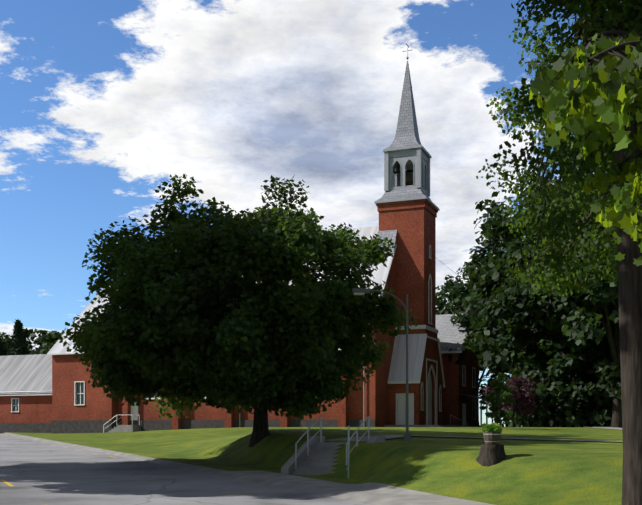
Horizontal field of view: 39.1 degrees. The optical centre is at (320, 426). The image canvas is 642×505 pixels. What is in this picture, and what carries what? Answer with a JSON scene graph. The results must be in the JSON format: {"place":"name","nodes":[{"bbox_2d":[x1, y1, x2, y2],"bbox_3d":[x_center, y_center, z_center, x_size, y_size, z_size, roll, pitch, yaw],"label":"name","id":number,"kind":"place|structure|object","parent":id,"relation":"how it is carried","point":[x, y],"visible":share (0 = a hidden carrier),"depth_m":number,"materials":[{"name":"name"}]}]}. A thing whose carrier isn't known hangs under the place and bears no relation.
{"place":"outdoors","nodes":[
{"label":"outdoors","id":0,"kind":"place"},
{"bbox_2d":[0,0,620,426],"label":"sky","id":1,"kind":"structure","parent":0,"point":[102,101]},
{"bbox_2d":[0,427,622,504],"bbox_3d":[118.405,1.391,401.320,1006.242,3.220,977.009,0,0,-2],"label":"terrain","id":2,"kind":"structure","parent":0,"point":[207,466],"depth_m":28.60,"materials":[{"name":"green plant"}]},
{"bbox_2d":[0,338,6,355],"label":"conifer","id":3,"kind":"object","parent":2,"relation":"on","point":[2,350],"visible":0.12,"depth_m":158.13,"materials":[{"name":"green plant"}]},
{"bbox_2d":[6,319,29,355],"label":"conifer","id":4,"kind":"object","parent":2,"relation":"on","point":[18,343],"depth_m":153.72,"materials":[{"name":"green plant"}]},
{"bbox_2d":[0,328,35,354],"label":"tree","id":5,"kind":"object","parent":2,"relation":"on","point":[5,340],"visible":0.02,"depth_m":171.83,"materials":[{"name":"green plant"}]},
{"bbox_2d":[25,329,54,352],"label":"tree","id":6,"kind":"object","parent":2,"relation":"on","point":[33,335],"visible":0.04,"depth_m":163.40,"materials":[{"name":"green plant"}]},
{"bbox_2d":[30,330,65,354],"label":"tree","id":7,"kind":"object","parent":2,"relation":"on","point":[49,339],"depth_m":146.64,"materials":[{"name":"green plant"}]},
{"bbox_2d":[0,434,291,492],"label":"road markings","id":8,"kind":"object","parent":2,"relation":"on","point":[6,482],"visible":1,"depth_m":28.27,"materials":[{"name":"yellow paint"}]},
{"bbox_2d":[58,174,417,446],"bbox_3d":[-3.620,-4.617,39.632,15.405,11.050,17.285,0,0,-2],"label":"tree","id":9,"kind":"object","parent":2,"relation":"on","point":[299,334],"depth_m":34.48,"materials":[{"name":"green plant"}]},
{"bbox_2d":[0,39,486,433],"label":"church","id":10,"kind":"structure","parent":2,"relation":"on","point":[52,390],"depth_m":85.32,"materials":[{"name":"brick"}]},
{"bbox_2d":[281,416,384,477],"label":"stairs with railings","id":11,"kind":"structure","parent":2,"relation":"on","point":[314,455],"depth_m":31.94,"materials":[{"name":"concrete"}]},
{"bbox_2d":[352,288,410,441],"bbox_3d":[2.263,-2.199,33.873,2.184,5.930,0.290,0,0,1],"label":"street lamp","id":12,"kind":"object","parent":2,"relation":"on","point":[363,291],"visible":0.92,"depth_m":33.80,"materials":[{"name":"metal"}]},
{"bbox_2d":[436,313,492,426],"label":"presbytery","id":13,"kind":"structure","parent":2,"relation":"on","point":[461,397],"depth_m":94.16,"materials":[{"name":"brick"}]},
{"bbox_2d":[326,427,622,441],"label":"foot paths","id":14,"kind":"structure","parent":2,"relation":"on","point":[364,438],"depth_m":37.35,"materials":[{"name":"concrete"}]},
{"bbox_2d":[436,264,514,425],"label":"tree","id":15,"kind":"object","parent":2,"relation":"on","point":[451,287],"depth_m":107.02,"materials":[{"name":"green plant"}]},
{"bbox_2d":[442,238,521,426],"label":"tree","id":16,"kind":"object","parent":2,"relation":"on","point":[463,320],"depth_m":91.94,"materials":[{"name":"green plant"}]},
{"bbox_2d":[453,262,511,415],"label":"tree","id":17,"kind":"object","parent":2,"relation":"on","point":[463,275],"depth_m":113.34,"materials":[{"name":"green plant"}]},
{"bbox_2d":[476,444,506,466],"bbox_3d":[4.714,0.816,24.551,1.020,0.660,1.034,0,0,-2],"label":"tree stump","id":18,"kind":"object","parent":2,"relation":"on","point":[491,454],"visible":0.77,"depth_m":24.29,"materials":[{"name":"brown wood"}]},
{"bbox_2d":[483,432,500,443],"bbox_3d":[4.659,0.321,24.576,0.492,0.330,0.480,0,0,-2],"label":"barrel planter","id":19,"kind":"object","parent":18,"relation":"on","point":[492,437],"visible":0.9,"depth_m":24.39,"materials":[{"name":"brown wood"}]},
{"bbox_2d":[481,423,502,431],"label":"planter plants","id":20,"kind":"object","parent":19,"relation":"on","point":[491,427],"visible":0.96,"depth_m":24.44,"materials":[{"name":"green plant"}]},
{"bbox_2d":[462,206,527,340],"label":"tree","id":21,"kind":"object","parent":2,"relation":"on","point":[468,297],"depth_m":80.90,"materials":[{"name":"green plant"}]},
{"bbox_2d":[477,347,524,426],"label":"understory foliage","id":22,"kind":"object","parent":2,"relation":"on","point":[481,391],"visible":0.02,"depth_m":96.78,"materials":[{"name":"green plant"}]},
{"bbox_2d":[482,375,537,426],"bbox_3d":[12.813,-1.498,60.322,4.004,3.905,3.759,0,0,-2],"label":"tree","id":23,"kind":"object","parent":2,"relation":"on","point":[523,402],"depth_m":59.59,"materials":[{"name":"purple plant"}]},
{"bbox_2d":[506,356,540,426],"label":"understory foliage","id":24,"kind":"object","parent":2,"relation":"on","point":[514,371],"depth_m":80.91,"materials":[{"name":"green plant"}]},
{"bbox_2d":[459,186,595,381],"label":"tree","id":25,"kind":"object","parent":2,"relation":"on","point":[492,274],"depth_m":69.37,"materials":[{"name":"green plant"}]},
{"bbox_2d":[504,348,575,426],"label":"understory foliage","id":26,"kind":"object","parent":2,"relation":"on","point":[530,420],"visible":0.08,"depth_m":72.01,"materials":[{"name":"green plant"}]},
{"bbox_2d":[504,179,575,288],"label":"tree","id":27,"kind":"object","parent":2,"relation":"on","point":[522,245],"depth_m":71.42,"materials":[{"name":"green plant"}]},
{"bbox_2d":[462,230,618,414],"bbox_3d":[15.820,-6.875,63.505,11.241,14.665,10.449,0,0,-2],"label":"tree","id":28,"kind":"object","parent":2,"relation":"on","point":[525,310],"depth_m":62.10,"materials":[{"name":"green plant"}]},
{"bbox_2d":[476,0,641,504],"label":"maple","id":29,"kind":"object","parent":2,"relation":"on","point":[546,266],"depth_m":19.10,"materials":[{"name":"green plant"}]},
{"bbox_2d":[527,29,641,266],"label":"tree leaves","id":30,"kind":"object","parent":29,"relation":"attached to","point":[601,87],"visible":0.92,"depth_m":10.34,"materials":[{"name":"green plant"}]},
{"bbox_2d":[549,30,641,227],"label":"maple boughs","id":31,"kind":"object","parent":29,"relation":"attached to","point":[620,48],"visible":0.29,"depth_m":10.39,"materials":[{"name":"green plant"}]},
{"bbox_2d":[509,333,614,426],"bbox_3d":[17.330,-2.269,62.689,8.793,8.881,7.760,0,0,-2],"label":"understory foliage","id":32,"kind":"object","parent":2,"relation":"on","point":[563,400],"visible":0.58,"depth_m":60.42,"materials":[{"name":"green plant"}]},
{"bbox_2d":[523,187,621,427],"bbox_3d":[19.383,-8.256,58.556,12.075,17.470,14.501,0,0,-2],"label":"tree","id":33,"kind":"object","parent":2,"relation":"on","point":[574,315],"depth_m":57.26,"materials":[{"name":"green plant"}]},
{"bbox_2d":[533,189,614,341],"bbox_3d":[21.534,-8.648,66.088,14.343,18.211,14.354,0,0,-2],"label":"tree","id":34,"kind":"object","parent":2,"relation":"on","point":[601,325],"depth_m":62.82,"materials":[{"name":"green plant"}]},
{"bbox_2d":[551,338,621,426],"bbox_3d":[20.250,-2.640,61.517,8.541,7.884,9.361,0,0,-2],"label":"understory foliage","id":35,"kind":"object","parent":2,"relation":"on","point":[607,369],"visible":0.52,"depth_m":58.92,"materials":[{"name":"green plant"}]},
{"bbox_2d":[479,372,511,430],"bbox_3d":[6.501,-0.502,33.597,1.166,3.041,1.347,0,0,-2],"label":"lawn sapling","id":36,"kind":"object","parent":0,"point":[494,392],"depth_m":33.49,"materials":[{"name":"green plant"}]},
{"bbox_2d":[489,374,514,425],"bbox_3d":[10.477,-1.257,52.294,1.592,3.584,2.015,0,0,-2],"label":"lawn sapling","id":37,"kind":"object","parent":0,"point":[505,397],"depth_m":51.75,"materials":[{"name":"green plant"}]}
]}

